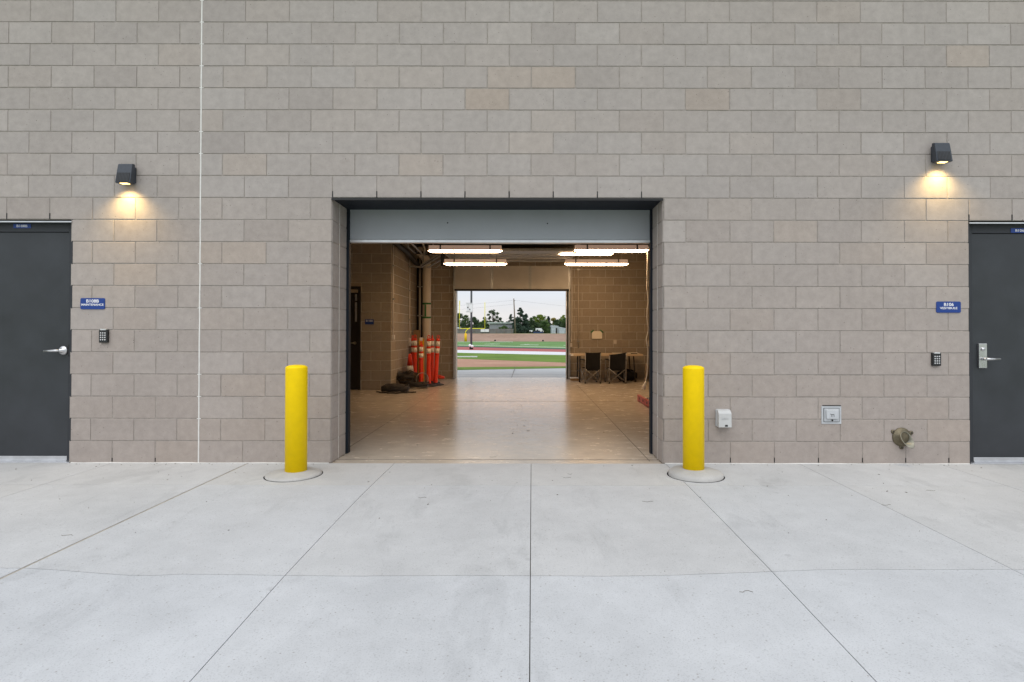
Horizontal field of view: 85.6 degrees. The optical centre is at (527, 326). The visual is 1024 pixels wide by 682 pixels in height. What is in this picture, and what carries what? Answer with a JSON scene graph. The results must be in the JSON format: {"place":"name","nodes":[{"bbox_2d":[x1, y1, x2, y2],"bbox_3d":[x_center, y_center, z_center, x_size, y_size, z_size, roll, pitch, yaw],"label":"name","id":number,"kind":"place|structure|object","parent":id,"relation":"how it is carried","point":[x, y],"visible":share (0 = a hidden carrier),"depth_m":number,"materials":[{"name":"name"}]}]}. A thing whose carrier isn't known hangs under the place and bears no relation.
{"place":"outdoors","nodes":[
{"label":"outdoors","id":0,"kind":"place"},
{"bbox_2d":[247,377,661,463],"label":"floor","id":1,"kind":"structure","parent":0,"point":[565,421],"depth_m":7.32,"materials":[{"name":"concrete"}]},
{"bbox_2d":[381,383,409,391],"bbox_3d":[-2.664,1.226,11.178,0.583,0.168,0.488,0,-1,0],"label":"cable coil","id":2,"kind":"object","parent":1,"relation":"on","point":[392,387],"visible":1,"depth_m":11.01,"materials":[{"name":"black rubber"}]},
{"bbox_2d":[376,391,415,393],"bbox_3d":[-2.616,1.294,10.927,0.806,0.024,0.269,0,-1,0],"label":"loose cable","id":3,"kind":"object","parent":1,"relation":"on","point":[396,392],"visible":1,"depth_m":10.88,"materials":[{"name":"black rubber"}]},
{"bbox_2d":[399,370,418,383],"bbox_3d":[-2.688,1.146,12.421,0.635,0.355,0.599,0,-1,0],"label":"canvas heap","id":4,"kind":"object","parent":1,"relation":"on","point":[415,375],"visible":0.33,"depth_m":12.19,"materials":[{"name":"black fabric"}]},
{"bbox_2d":[406,354,413,370],"bbox_3d":[-2.692,0.970,12.671,0.360,0.712,0.360,0,-1,0],"label":"traffic cone","id":5,"kind":"object","parent":1,"relation":"on","point":[409,364],"visible":0.42,"depth_m":12.63,"materials":[{"name":"orange plastic"}]},
{"bbox_2d":[411,335,412,361],"bbox_3d":[-2.770,0.764,13.323,0.379,1.136,0.379,0,-1,7],"label":"delineator post","id":6,"kind":"object","parent":1,"relation":"on","point":[412,347],"visible":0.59,"depth_m":13.29,"materials":[{"name":"orange plastic"}]},
{"bbox_2d":[413,335,416,372],"bbox_3d":[-2.647,0.755,13.023,0.379,1.149,0.379,0,-1,3],"label":"delineator post","id":7,"kind":"object","parent":1,"relation":"on","point":[415,354],"visible":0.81,"depth_m":12.98,"materials":[{"name":"orange plastic"}]},
{"bbox_2d":[413,330,420,372],"bbox_3d":[-2.717,0.707,13.584,0.177,1.257,0.020,0,-1,0],"label":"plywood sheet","id":8,"kind":"object","parent":1,"relation":"on","point":[417,333],"visible":0.45,"depth_m":13.58,"materials":[{"name":"wood"}]},
{"bbox_2d":[405,381,428,387],"bbox_3d":[-2.374,1.242,11.918,0.525,0.146,0.426,0,-1,0],"label":"cable coil","id":9,"kind":"object","parent":1,"relation":"on","point":[422,384],"visible":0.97,"depth_m":11.78,"materials":[{"name":"black rubber"}]},
{"bbox_2d":[396,371,414,381],"bbox_3d":[-2.670,1.079,12.061,0.428,0.239,0.291,0,-1,0],"label":"cable coil","id":10,"kind":"object","parent":9,"relation":"on","point":[400,374],"visible":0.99,"depth_m":11.99,"materials":[{"name":"black rubber"}]},
{"bbox_2d":[417,257,422,336],"bbox_3d":[-2.700,-0.212,13.880,0.130,3.100,0.060,0,-1,0],"label":"riser pipe","id":11,"kind":"object","parent":1,"relation":"on","point":[419,286],"visible":0.63,"depth_m":13.87,"materials":[{"name":"metal"}]},
{"bbox_2d":[418,337,424,380],"bbox_3d":[-2.517,0.791,13.132,0.147,1.080,0.032,0,-1,0],"label":"delineator post","id":12,"kind":"object","parent":1,"relation":"on","point":[421,339],"visible":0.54,"depth_m":13.12,"materials":[{"name":"orange plastic"}]},
{"bbox_2d":[419,341,423,381],"bbox_3d":[-2.358,0.820,12.272,0.379,1.005,0.379,0,-1,-7],"label":"delineator post","id":13,"kind":"object","parent":1,"relation":"on","point":[421,358],"visible":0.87,"depth_m":12.23,"materials":[{"name":"orange plastic"}]},
{"bbox_2d":[421,260,422,336],"bbox_3d":[-2.661,-0.210,14.033,0.089,3.100,0.089,0,-1,0],"label":"riser pipe","id":14,"kind":"object","parent":1,"relation":"on","point":[421,297],"visible":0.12,"depth_m":14.00,"materials":[{"name":"black metal"}]},
{"bbox_2d":[416,247,430,380],"bbox_3d":[-2.569,-0.296,13.551,0.264,3.262,0.548,0,-1,17],"label":"drain pipe","id":15,"kind":"object","parent":1,"relation":"on","point":[426,323],"visible":0.71,"depth_m":13.61,"materials":[{"name":"beige metal"}]},
{"bbox_2d":[426,335,437,386],"bbox_3d":[-2.202,0.750,12.353,0.379,1.147,0.379,0,-1,-22],"label":"delineator post","id":16,"kind":"object","parent":1,"relation":"on","point":[428,379],"visible":0.92,"depth_m":12.31,"materials":[{"name":"orange plastic"}]},
{"bbox_2d":[431,335,439,382],"bbox_3d":[-2.252,0.760,13.073,0.379,1.145,0.379,0,-1,32],"label":"delineator post","id":17,"kind":"object","parent":1,"relation":"on","point":[432,357],"visible":0.67,"depth_m":13.04,"materials":[{"name":"orange plastic"}]},
{"bbox_2d":[432,335,443,385],"bbox_3d":[-2.101,0.760,12.623,0.378,1.155,0.379,0,-1,-22],"label":"delineator post","id":18,"kind":"object","parent":1,"relation":"on","point":[436,364],"visible":0.95,"depth_m":12.58,"materials":[{"name":"orange plastic"}]},
{"bbox_2d":[337,379,647,459],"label":"floor joints","id":19,"kind":"object","parent":1,"relation":"on","point":[449,459],"visible":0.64,"depth_m":5.22,"materials":[{"name":"grey"}]},
{"bbox_2d":[0,0,1023,463],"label":"block building","id":20,"kind":"structure","parent":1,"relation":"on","point":[790,206],"depth_m":5.10,"materials":[{"name":"grey concrete"}]},
{"bbox_2d":[0,219,72,462],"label":"door","id":21,"kind":"structure","parent":20,"relation":"in","point":[36,257],"depth_m":5.14,"materials":[{"name":"grey paint"}]},
{"bbox_2d":[80,298,104,308],"bbox_3d":[-3.992,-0.214,5.079,0.223,0.102,0.008,0,-1,0],"label":"room sign","id":22,"kind":"object","parent":20,"relation":"attached to","point":[92,303],"visible":1,"depth_m":5.08,"materials":[{"name":"blue plastic"}]},
{"bbox_2d":[99,329,108,342],"bbox_3d":[-3.879,0.081,5.065,0.078,0.127,0.032,0,-1,0],"label":"keypad","id":23,"kind":"object","parent":20,"relation":"attached to","point":[103,335],"visible":1,"depth_m":5.05,"materials":[{"name":"black plastic"}]},
{"bbox_2d":[115,164,135,183],"bbox_3d":[-3.658,-1.393,5.045,0.140,0.187,0.100,0,-1,0],"label":"wall lamp","id":24,"kind":"object","parent":20,"relation":"attached to","point":[125,173],"visible":1,"depth_m":5.02,"materials":[{"name":"black metal"}]},
{"bbox_2d":[350,286,360,389],"bbox_3d":[-3.948,0.233,11.577,0.945,2.160,0.143,0,-1,0],"label":"door","id":25,"kind":"structure","parent":20,"relation":"in","point":[355,378],"depth_m":11.56,"materials":[{"name":"paint"}]},
{"bbox_2d":[365,319,373,323],"bbox_3d":[-3.294,-0.106,11.528,0.182,0.107,0.008,0,-1,0],"label":"room sign","id":26,"kind":"object","parent":20,"relation":"attached to","point":[369,321],"visible":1,"depth_m":11.53,"materials":[{"name":"blue plastic"}]},
{"bbox_2d":[392,245,394,339],"bbox_3d":[-2.815,-0.910,11.610,0.066,2.350,0.070,0,-1,0],"label":"conduit","id":27,"kind":"object","parent":20,"relation":"attached to","point":[393,299],"visible":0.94,"depth_m":11.60,"materials":[{"name":"metal"}]},
{"bbox_2d":[393,244,419,265],"bbox_3d":[-2.698,-1.642,11.950,0.119,0.318,3.308,0,-1,0],"label":"overhead pipe","id":28,"kind":"object","parent":20,"relation":"attached to","point":[407,253],"visible":0.61,"depth_m":12.34,"materials":[{"name":"metal"}]},
{"bbox_2d":[408,259,410,345],"bbox_3d":[-2.817,-0.585,13.237,0.073,2.068,0.060,0,-1,0],"label":"conduit","id":29,"kind":"object","parent":20,"relation":"attached to","point":[409,341],"visible":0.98,"depth_m":13.22,"materials":[{"name":"metal"}]},
{"bbox_2d":[417,258,418,329],"bbox_3d":[-2.804,-0.209,14.183,0.059,3.100,0.059,0,-1,0],"label":"riser pipe","id":30,"kind":"object","parent":20,"relation":"attached to","point":[418,296],"visible":0.5,"depth_m":14.16,"materials":[{"name":"black metal"}]},
{"bbox_2d":[407,244,438,255],"bbox_3d":[-2.475,-1.837,12.838,0.380,0.336,1.296,0,-1,27],"label":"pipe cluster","id":31,"kind":"object","parent":20,"relation":"attached to","point":[424,252],"visible":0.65,"depth_m":12.80,"materials":[{"name":"metal"}]},
{"bbox_2d":[409,253,444,267],"bbox_3d":[-2.370,-1.567,13.052,0.839,0.367,0.170,0,-1,0],"label":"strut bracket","id":32,"kind":"object","parent":20,"relation":"attached to","point":[437,256],"visible":0.97,"depth_m":13.00,"materials":[{"name":"metal"}]},
{"bbox_2d":[411,244,423,261],"bbox_3d":[-2.458,-1.703,11.582,0.044,0.329,2.971,0,-1,0],"label":"overhead conduit","id":33,"kind":"object","parent":32,"relation":"attached to","point":[414,246],"visible":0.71,"depth_m":12.61,"materials":[{"name":"metal"}]},
{"bbox_2d":[428,245,501,252],"bbox_3d":[-1.077,-1.669,9.597,1.279,0.750,0.165,0,-1,0],"label":"ceiling light","id":34,"kind":"object","parent":20,"relation":"hanging from","point":[465,248],"visible":0.94,"depth_m":9.53,"materials":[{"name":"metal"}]},
{"bbox_2d":[444,259,506,264],"bbox_3d":[-1.059,-1.642,11.267,1.278,0.768,0.165,0,-1,0],"label":"ceiling light","id":35,"kind":"object","parent":20,"relation":"hanging from","point":[474,261],"visible":0.98,"depth_m":11.20,"materials":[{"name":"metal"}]},
{"bbox_2d":[350,210,649,243],"bbox_3d":[-0.276,-1.102,5.557,3.030,0.523,0.066,0,-1,0],"label":"overhead door","id":36,"kind":"structure","parent":20,"relation":"in","point":[366,226],"depth_m":5.53,"materials":[{"name":"grey paint"}]},
{"bbox_2d":[444,248,575,378],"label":"overhead door","id":37,"kind":"structure","parent":20,"relation":"in","point":[465,278],"depth_m":14.31,"materials":[{"name":"metal"}]},
{"bbox_2d":[570,267,571,346],"bbox_3d":[1.132,-0.518,14.320,0.060,2.068,0.127,0,-1,0],"label":"chain","id":38,"kind":"object","parent":20,"relation":"hanging from","point":[571,314],"visible":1,"depth_m":14.26,"materials":[{"name":"metal"}]},
{"bbox_2d":[577,256,579,347],"bbox_3d":[1.323,-0.652,14.356,0.073,2.400,0.034,0,-1,0],"label":"conduit","id":39,"kind":"object","parent":20,"relation":"attached to","point":[578,269],"visible":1,"depth_m":14.34,"materials":[{"name":"metal"}]},
{"bbox_2d":[560,245,612,254],"bbox_3d":[1.375,-1.844,12.949,1.259,0.324,0.165,0,-1,0],"label":"ceiling light","id":40,"kind":"object","parent":20,"relation":"hanging from","point":[594,253],"visible":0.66,"depth_m":12.88,"materials":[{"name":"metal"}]},
{"bbox_2d":[565,257,627,265],"bbox_3d":[1.408,-1.639,11.267,1.288,0.768,0.165,0,-1,0],"label":"ceiling light","id":41,"kind":"object","parent":20,"relation":"hanging from","point":[596,262],"visible":0.98,"depth_m":11.20,"materials":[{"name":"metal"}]},
{"bbox_2d":[591,330,602,338],"bbox_3d":[1.807,0.188,14.346,0.343,0.240,0.008,0,-1,0],"label":"notice","id":42,"kind":"object","parent":20,"relation":"attached to","point":[596,334],"visible":1,"depth_m":14.35,"materials":[{"name":"beige paper"}]},
{"bbox_2d":[574,244,647,251],"bbox_3d":[1.457,-1.670,9.597,1.284,0.741,0.165,0,-1,0],"label":"ceiling light","id":43,"kind":"object","parent":20,"relation":"hanging from","point":[611,248],"visible":0.98,"depth_m":9.53,"materials":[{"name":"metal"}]},
{"bbox_2d":[642,247,648,388],"bbox_3d":[2.049,-0.157,9.562,0.147,2.477,0.066,0,-1,0],"label":"hanging cord","id":44,"kind":"object","parent":43,"relation":"hanging from","point":[644,386],"visible":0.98,"depth_m":9.55,"materials":[{"name":"beige"}]},
{"bbox_2d":[715,409,731,426],"bbox_3d":[1.785,0.830,5.033,0.124,0.158,0.080,0,-1,0],"label":"outlet cover","id":45,"kind":"object","parent":20,"relation":"attached to","point":[723,417],"visible":1,"depth_m":5.00,"materials":[{"name":"grey plastic"}]},
{"bbox_2d":[821,405,840,423],"bbox_3d":[2.786,0.803,5.057,0.182,0.171,0.032,0,-1,0],"label":"service box","id":46,"kind":"object","parent":20,"relation":"attached to","point":[830,414],"visible":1,"depth_m":5.06,"materials":[{"name":"grey metal"}]},
{"bbox_2d":[824,408,838,421],"bbox_3d":[2.786,0.807,5.063,0.138,0.120,0.004,0,-1,0],"label":"door","id":47,"kind":"structure","parent":46,"relation":"in","point":[825,420],"depth_m":5.06,"materials":[{"name":"grey metal"}]},
{"bbox_2d":[891,428,914,448],"bbox_3d":[3.433,1.022,5.016,0.201,0.198,0.118,0,-1,0],"label":"drain nozzle","id":48,"kind":"object","parent":20,"relation":"attached to","point":[901,437],"visible":1,"depth_m":5.05,"materials":[{"name":"gold metal"}]},
{"bbox_2d":[931,352,940,365],"bbox_3d":[3.743,0.294,5.063,0.078,0.125,0.032,0,-1,0],"label":"keypad","id":49,"kind":"object","parent":20,"relation":"attached to","point":[935,358],"visible":1,"depth_m":5.05,"materials":[{"name":"black plastic"}]},
{"bbox_2d":[931,143,952,162],"bbox_3d":[3.774,-1.587,5.048,0.148,0.185,0.100,0,-1,0],"label":"wall lamp","id":50,"kind":"object","parent":20,"relation":"attached to","point":[941,153],"visible":1,"depth_m":5.02,"materials":[{"name":"black metal"}]},
{"bbox_2d":[936,301,960,312],"bbox_3d":[3.868,-0.182,5.079,0.224,0.102,0.008,0,-1,0],"label":"room sign","id":51,"kind":"object","parent":20,"relation":"attached to","point":[948,307],"visible":1,"depth_m":5.08,"materials":[{"name":"blue plastic"}]},
{"bbox_2d":[968,221,1023,463],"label":"door","id":52,"kind":"structure","parent":20,"relation":"in","point":[996,249],"depth_m":5.14,"materials":[{"name":"grey paint"}]},
{"bbox_2d":[570,377,578,380],"bbox_3d":[1.193,1.306,13.917,0.236,0.075,0.220,0,-1,0],"label":"floor box","id":53,"kind":"object","parent":1,"relation":"on","point":[574,378],"visible":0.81,"depth_m":13.82,"materials":[{"name":"cardboard"}]},
{"bbox_2d":[580,352,600,383],"bbox_3d":[1.514,0.970,13.268,0.468,0.735,0.501,0,-1,-9],"label":"camp chair","id":54,"kind":"object","parent":1,"relation":"on","point":[592,361],"visible":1,"depth_m":13.08,"materials":[{"name":"black fabric"}]},
{"bbox_2d":[569,353,642,381],"bbox_3d":[1.924,1.003,13.714,1.746,0.682,0.753,0,-1,0],"label":"folding table","id":55,"kind":"object","parent":1,"relation":"on","point":[583,354],"visible":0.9,"depth_m":13.40,"materials":[{"name":"laminate"}]},
{"bbox_2d":[605,353,626,383],"bbox_3d":[2.130,0.971,13.270,0.493,0.735,0.501,0,-1,-1],"label":"camp chair","id":56,"kind":"object","parent":1,"relation":"on","point":[618,362],"visible":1,"depth_m":13.07,"materials":[{"name":"black fabric"}]},
{"bbox_2d":[617,369,637,380],"bbox_3d":[2.501,1.189,13.869,0.533,0.312,0.320,0,-1,0],"label":"storage tote","id":57,"kind":"object","parent":1,"relation":"on","point":[630,375],"visible":0.65,"depth_m":13.75,"materials":[{"name":"black plastic"}]},
{"bbox_2d":[637,394,648,407],"bbox_3d":[2.144,1.228,8.303,0.448,0.120,2.770,0,-1,0],"label":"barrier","id":58,"kind":"object","parent":1,"relation":"on","point":[643,400],"visible":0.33,"depth_m":9.26,"materials":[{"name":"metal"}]},
{"bbox_2d":[644,364,646,379],"bbox_3d":[2.995,1.138,13.984,0.093,0.422,0.030,0,-1,0],"label":"wood offcut","id":59,"kind":"object","parent":1,"relation":"on","point":[645,371],"visible":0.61,"depth_m":13.97,"materials":[{"name":"wood"}]},
{"bbox_2d":[457,368,565,377],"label":"apron","id":60,"kind":"object","parent":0,"point":[536,373],"visible":0.09,"depth_m":16.34,"materials":[{"name":"concrete"}]},
{"bbox_2d":[457,333,565,341],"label":"earth bank","id":61,"kind":"structure","parent":0,"point":[498,337],"depth_m":164.24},
{"bbox_2d":[457,353,565,362],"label":"lawn","id":62,"kind":"structure","parent":0,"point":[527,357],"depth_m":46.37,"materials":[{"name":"green plant"}]},
{"bbox_2d":[457,359,565,366],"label":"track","id":63,"kind":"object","parent":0,"point":[479,363],"visible":0.1,"depth_m":26.85,"materials":[{"name":"soil"}]},
{"bbox_2d":[457,341,565,348],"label":"sports field","id":64,"kind":"structure","parent":0,"point":[561,345],"depth_m":115.42,"materials":[{"name":"green plant"}]},
{"bbox_2d":[459,301,484,341],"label":"goalpost","id":65,"kind":"object","parent":64,"relation":"on","point":[465,337],"visible":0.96,"depth_m":149.91,"materials":[{"name":"yellow metal"}]},
{"bbox_2d":[457,350,565,354],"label":"path","id":66,"kind":"structure","parent":0,"point":[512,352],"depth_m":69.31,"materials":[{"name":"white concrete"}]},
{"bbox_2d":[457,347,565,351],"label":"running track","id":67,"kind":"structure","parent":0,"point":[512,349],"depth_m":81.43,"materials":[{"name":"red rubber"}]},
{"bbox_2d":[466,291,473,348],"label":"light pole","id":68,"kind":"object","parent":67,"relation":"on","point":[470,345],"visible":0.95,"depth_m":81.77,"materials":[{"name":"grey metal"}]},
{"bbox_2d":[457,346,559,348],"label":"track edge","id":69,"kind":"object","parent":67,"relation":"on","point":[513,347],"visible":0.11,"depth_m":92.11,"materials":[{"name":"white paint"}]},
{"bbox_2d":[457,366,565,369],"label":"grass verge","id":70,"kind":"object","parent":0,"point":[482,368],"depth_m":20.88,"materials":[{"name":"green plant"}]},
{"bbox_2d":[457,291,565,323],"label":"sky","id":71,"kind":"structure","parent":0,"point":[555,298],"materials":[{"name":"white"}]},
{"bbox_2d":[0,463,1023,681],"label":"pavement","id":72,"kind":"structure","parent":0,"point":[341,572],"depth_m":2.82,"materials":[{"name":"concrete"}]},
{"bbox_2d":[263,365,322,481],"bbox_3d":[-1.964,0.797,4.657,0.464,0.955,0.464,0,-1,0],"label":"bollard","id":73,"kind":"object","parent":72,"relation":"on","point":[296,468],"visible":1,"depth_m":4.60,"materials":[{"name":"metal"}]},
{"bbox_2d":[667,365,724,482],"bbox_3d":[1.416,0.802,4.657,0.468,0.955,0.468,0,-1,0],"label":"bollard","id":74,"kind":"object","parent":72,"relation":"on","point":[692,468],"visible":0.98,"depth_m":4.59,"materials":[{"name":"metal"}]},
{"bbox_2d":[480,333,565,369],"bbox_3d":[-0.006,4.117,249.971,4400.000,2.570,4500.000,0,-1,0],"label":"ground","id":75,"kind":"structure","parent":0,"point":[525,333],"depth_m":177.75,"materials":[{"name":"brown soil"}]},
{"bbox_2d":[457,313,465,327],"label":"broadleaf tree","id":76,"kind":"object","parent":75,"relation":"on","point":[462,323],"visible":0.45,"depth_m":219.24,"materials":[{"name":"green plant"}]},
{"bbox_2d":[461,315,469,327],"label":"broadleaf tree","id":77,"kind":"object","parent":75,"relation":"on","point":[467,319],"visible":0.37,"depth_m":232.40,"materials":[{"name":"green plant"}]},
{"bbox_2d":[466,317,478,327],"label":"broadleaf tree","id":78,"kind":"object","parent":75,"relation":"on","point":[475,320],"visible":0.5,"depth_m":224.34,"materials":[{"name":"green plant"}]},
{"bbox_2d":[478,320,488,332],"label":"broadleaf tree","id":79,"kind":"object","parent":75,"relation":"on","point":[483,322],"visible":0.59,"depth_m":216.43,"materials":[{"name":"green plant"}]},
{"bbox_2d":[457,328,512,332],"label":"board fence","id":80,"kind":"object","parent":75,"relation":"on","point":[490,330],"visible":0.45,"depth_m":177.99,"materials":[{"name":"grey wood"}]},
{"bbox_2d":[483,309,501,323],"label":"broadleaf tree","id":81,"kind":"object","parent":75,"relation":"on","point":[493,313],"visible":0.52,"depth_m":236.63,"materials":[{"name":"green plant"}]},
{"bbox_2d":[488,322,511,332],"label":"house","id":82,"kind":"structure","parent":75,"relation":"on","point":[494,325],"depth_m":210.09,"materials":[{"name":"grey metal"}]},
{"bbox_2d":[457,316,565,332],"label":"undergrowth","id":83,"kind":"object","parent":75,"relation":"on","point":[506,321],"visible":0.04,"depth_m":214.40,"materials":[{"name":"green plant"}]},
{"bbox_2d":[513,298,515,332],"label":"utility pole","id":84,"kind":"object","parent":75,"relation":"on","point":[514,317],"visible":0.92,"depth_m":185.94,"materials":[{"name":"brown wood"}]},
{"bbox_2d":[509,308,533,332],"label":"spruce tree","id":85,"kind":"object","parent":75,"relation":"on","point":[522,326],"visible":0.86,"depth_m":203.67,"materials":[{"name":"green plant"}]},
{"bbox_2d":[528,320,539,332],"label":"broadleaf tree","id":86,"kind":"object","parent":75,"relation":"on","point":[534,323],"visible":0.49,"depth_m":209.33,"materials":[{"name":"green plant"}]},
{"bbox_2d":[513,330,565,332],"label":"wire fence","id":87,"kind":"object","parent":75,"relation":"on","point":[546,330],"visible":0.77,"depth_m":177.99,"materials":[{"name":"metal"}]},
{"bbox_2d":[533,314,548,328],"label":"broadleaf tree","id":88,"kind":"object","parent":75,"relation":"on","point":[540,317],"visible":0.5,"depth_m":226.44,"materials":[{"name":"green plant"}]},
{"bbox_2d":[538,320,549,332],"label":"broadleaf tree","id":89,"kind":"object","parent":75,"relation":"on","point":[543,324],"visible":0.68,"depth_m":211.98,"materials":[{"name":"green plant"}]},
{"bbox_2d":[550,325,558,332],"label":"storage shed","id":90,"kind":"structure","parent":75,"relation":"on","point":[553,327],"depth_m":193.07,"materials":[{"name":"metal"}]},
{"bbox_2d":[554,319,563,326],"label":"broadleaf tree","id":91,"kind":"object","parent":75,"relation":"on","point":[557,321],"visible":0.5,"depth_m":215.82,"materials":[{"name":"green plant"}]},
{"bbox_2d":[558,327,565,332],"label":"storage shed","id":92,"kind":"structure","parent":75,"relation":"on","point":[560,328],"depth_m":193.27,"materials":[{"name":"metal"}]},
{"bbox_2d":[561,318,565,329],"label":"broadleaf tree","id":93,"kind":"object","parent":75,"relation":"on","point":[563,321],"visible":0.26,"depth_m":218.34,"materials":[{"name":"green plant"}]},
{"bbox_2d":[529,507,530,681],"bbox_3d":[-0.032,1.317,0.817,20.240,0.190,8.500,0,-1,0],"label":"joint","id":94,"kind":"object","parent":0,"point":[530,593],"visible":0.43,"depth_m":2.70,"materials":[{"name":"grey concrete"}]},
{"bbox_2d":[0,464,245,578],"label":"pavement sealant","id":95,"kind":"object","parent":94,"relation":"on","point":[110,527],"visible":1,"depth_m":3.36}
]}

